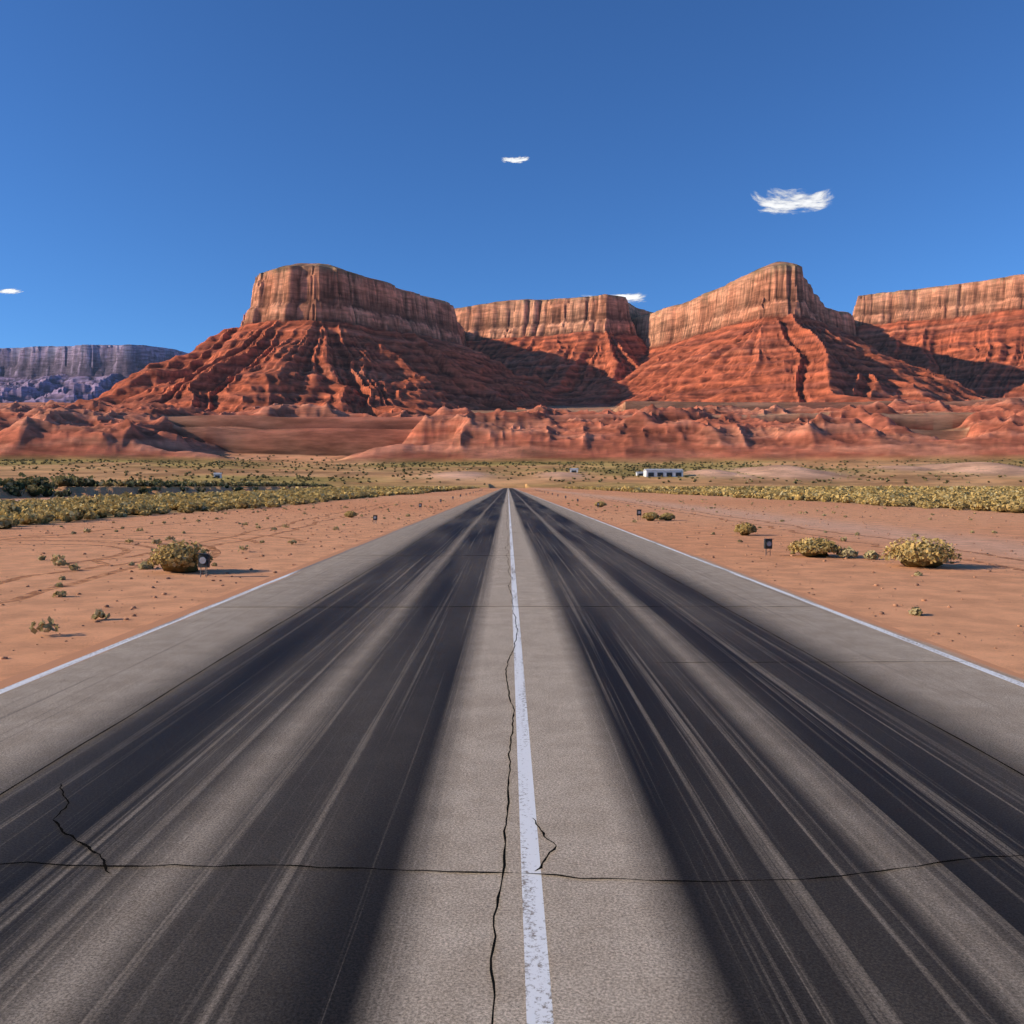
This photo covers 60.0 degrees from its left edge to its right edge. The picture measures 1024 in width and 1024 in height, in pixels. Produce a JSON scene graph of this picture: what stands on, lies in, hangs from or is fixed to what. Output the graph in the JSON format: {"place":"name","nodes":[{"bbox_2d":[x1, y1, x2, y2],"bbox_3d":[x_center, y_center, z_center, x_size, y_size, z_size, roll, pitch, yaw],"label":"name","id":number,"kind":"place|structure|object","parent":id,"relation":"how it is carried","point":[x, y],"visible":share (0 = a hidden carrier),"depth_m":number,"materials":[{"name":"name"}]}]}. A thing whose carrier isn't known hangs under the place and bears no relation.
{"place":"outdoors","nodes":[
{"label":"outdoors","id":0,"kind":"place"},
{"bbox_2d":[0,289,22,293],"bbox_3d":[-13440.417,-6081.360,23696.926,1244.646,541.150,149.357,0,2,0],"label":"cloud","id":1,"kind":"structure","parent":0,"point":[10,291],"depth_m":23704.18,"materials":[{"name":"white"}]},
{"bbox_2d":[0,488,1023,1023],"bbox_3d":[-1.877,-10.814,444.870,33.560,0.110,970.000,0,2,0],"label":"runway","id":2,"kind":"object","parent":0,"point":[362,720],"depth_m":6.08,"materials":[{"name":"grey asphalt"}]},
{"bbox_2d":[0,488,1023,1023],"bbox_3d":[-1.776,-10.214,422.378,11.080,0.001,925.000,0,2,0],"label":"road markings","id":3,"kind":"object","parent":2,"relation":"on","point":[538,996],"visible":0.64,"depth_m":6.07,"materials":[{"name":"paint"}]},
{"bbox_2d":[0,496,1023,1023],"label":"road cracks","id":4,"kind":"object","parent":2,"relation":"on","point":[104,866],"visible":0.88,"depth_m":5.18,"materials":[{"name":"black asphalt"}]},
{"bbox_2d":[0,262,1023,680],"bbox_3d":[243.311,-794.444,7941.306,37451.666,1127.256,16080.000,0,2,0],"label":"desert terrain","id":5,"kind":"structure","parent":0,"point":[772,364],"depth_m":1540.69,"materials":[{"name":"orange sand"}]},
{"bbox_2d":[0,472,334,496],"bbox_3d":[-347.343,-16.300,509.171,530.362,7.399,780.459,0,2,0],"label":"bank shrubs","id":6,"kind":"object","parent":5,"relation":"on","point":[34,485],"visible":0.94,"depth_m":211.34,"materials":[{"name":"green plant"}]},
{"bbox_2d":[196,553,209,576],"bbox_3d":[-7.443,1.346,21.401,0.270,0.693,0.250,1,-1,5],"label":"runway marker","id":7,"kind":"object","parent":5,"relation":"on","point":[203,560],"visible":0.88,"depth_m":21.37,"materials":[{"name":"paint"}]},
{"bbox_2d":[213,473,221,477],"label":"shed","id":8,"kind":"structure","parent":5,"relation":"on","point":[218,475],"depth_m":1004.51,"materials":[{"name":"white metal"}]},
{"bbox_2d":[0,505,1023,658],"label":"ground stones","id":9,"kind":"object","parent":5,"relation":"on","point":[164,593],"visible":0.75,"depth_m":37.59,"materials":[{"name":"brown stone"}]},
{"bbox_2d":[0,496,1023,603],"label":"wheel ruts","id":10,"kind":"structure","parent":5,"relation":"on","point":[214,552],"depth_m":32.74,"materials":[{"name":"brown soil"}]},
{"bbox_2d":[0,494,1023,528],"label":"scrub vegetation","id":11,"kind":"object","parent":5,"relation":"on","point":[27,511],"depth_m":79.81,"materials":[{"name":"green plant"}]},
{"bbox_2d":[0,454,1023,484],"bbox_3d":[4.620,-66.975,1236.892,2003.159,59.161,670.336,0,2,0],"label":"scrub vegetation","id":12,"kind":"object","parent":5,"relation":"on","point":[402,464],"visible":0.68,"depth_m":1193.13,"materials":[{"name":"green plant"}]},
{"bbox_2d":[29,499,997,633],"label":"verge tufts","id":13,"kind":"object","parent":5,"relation":"on","point":[917,611],"visible":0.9,"depth_m":26.21,"materials":[{"name":"plant"}]},
{"bbox_2d":[137,501,961,572],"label":"roadside bushes","id":14,"kind":"object","parent":5,"relation":"on","point":[181,557],"visible":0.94,"depth_m":23.71,"materials":[{"name":"green plant"}]},
{"bbox_2d":[83,488,1023,501],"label":"scrub vegetation","id":15,"kind":"object","parent":5,"relation":"on","point":[325,495],"depth_m":160.96,"materials":[{"name":"green plant"}]},
{"bbox_2d":[570,468,577,472],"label":"shed","id":16,"kind":"structure","parent":5,"relation":"on","point":[574,470],"depth_m":1125.35,"materials":[{"name":"white metal"}]},
{"bbox_2d":[637,509,641,519],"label":"runway marker","id":17,"kind":"object","parent":5,"relation":"on","point":[638,511],"visible":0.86,"depth_m":57.89,"materials":[{"name":"paint"}]},
{"bbox_2d":[279,485,1023,491],"bbox_3d":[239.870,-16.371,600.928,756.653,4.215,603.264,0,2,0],"label":"scrub vegetation","id":18,"kind":"object","parent":5,"relation":"on","point":[624,488],"depth_m":332.09,"materials":[{"name":"green plant"}]},
{"bbox_2d":[643,469,682,476],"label":"hangar","id":19,"kind":"structure","parent":5,"relation":"on","point":[662,472],"depth_m":1051.16,"materials":[{"name":"white metal"}]},
{"bbox_2d":[764,539,771,555],"bbox_3d":[8.080,1.171,27.956,0.255,0.662,0.250,0,2,-8],"label":"runway marker","id":20,"kind":"object","parent":5,"relation":"on","point":[767,543],"visible":0.84,"depth_m":27.91,"materials":[{"name":"paint"}]},
{"bbox_2d":[0,0,1023,352],"label":"sky","id":21,"kind":"structure","parent":0,"point":[158,158],"materials":[{"name":"blue"}]},
{"bbox_2d":[503,157,528,162],"bbox_3d":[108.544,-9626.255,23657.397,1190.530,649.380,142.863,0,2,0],"label":"cloud","id":22,"kind":"structure","parent":0,"point":[517,160],"depth_m":23671.02,"materials":[{"name":"white"}]},
{"bbox_2d":[589,294,643,301],"bbox_3d":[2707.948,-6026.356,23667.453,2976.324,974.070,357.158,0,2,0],"label":"cloud","id":23,"kind":"structure","parent":0,"point":[634,297],"depth_m":23661.62,"materials":[{"name":"white"}]},
{"bbox_2d":[754,191,829,212],"bbox_3d":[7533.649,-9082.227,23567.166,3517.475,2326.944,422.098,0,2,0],"label":"cloud","id":24,"kind":"structure","parent":0,"point":[817,200],"depth_m":23626.72,"materials":[{"name":"white"}]}
]}

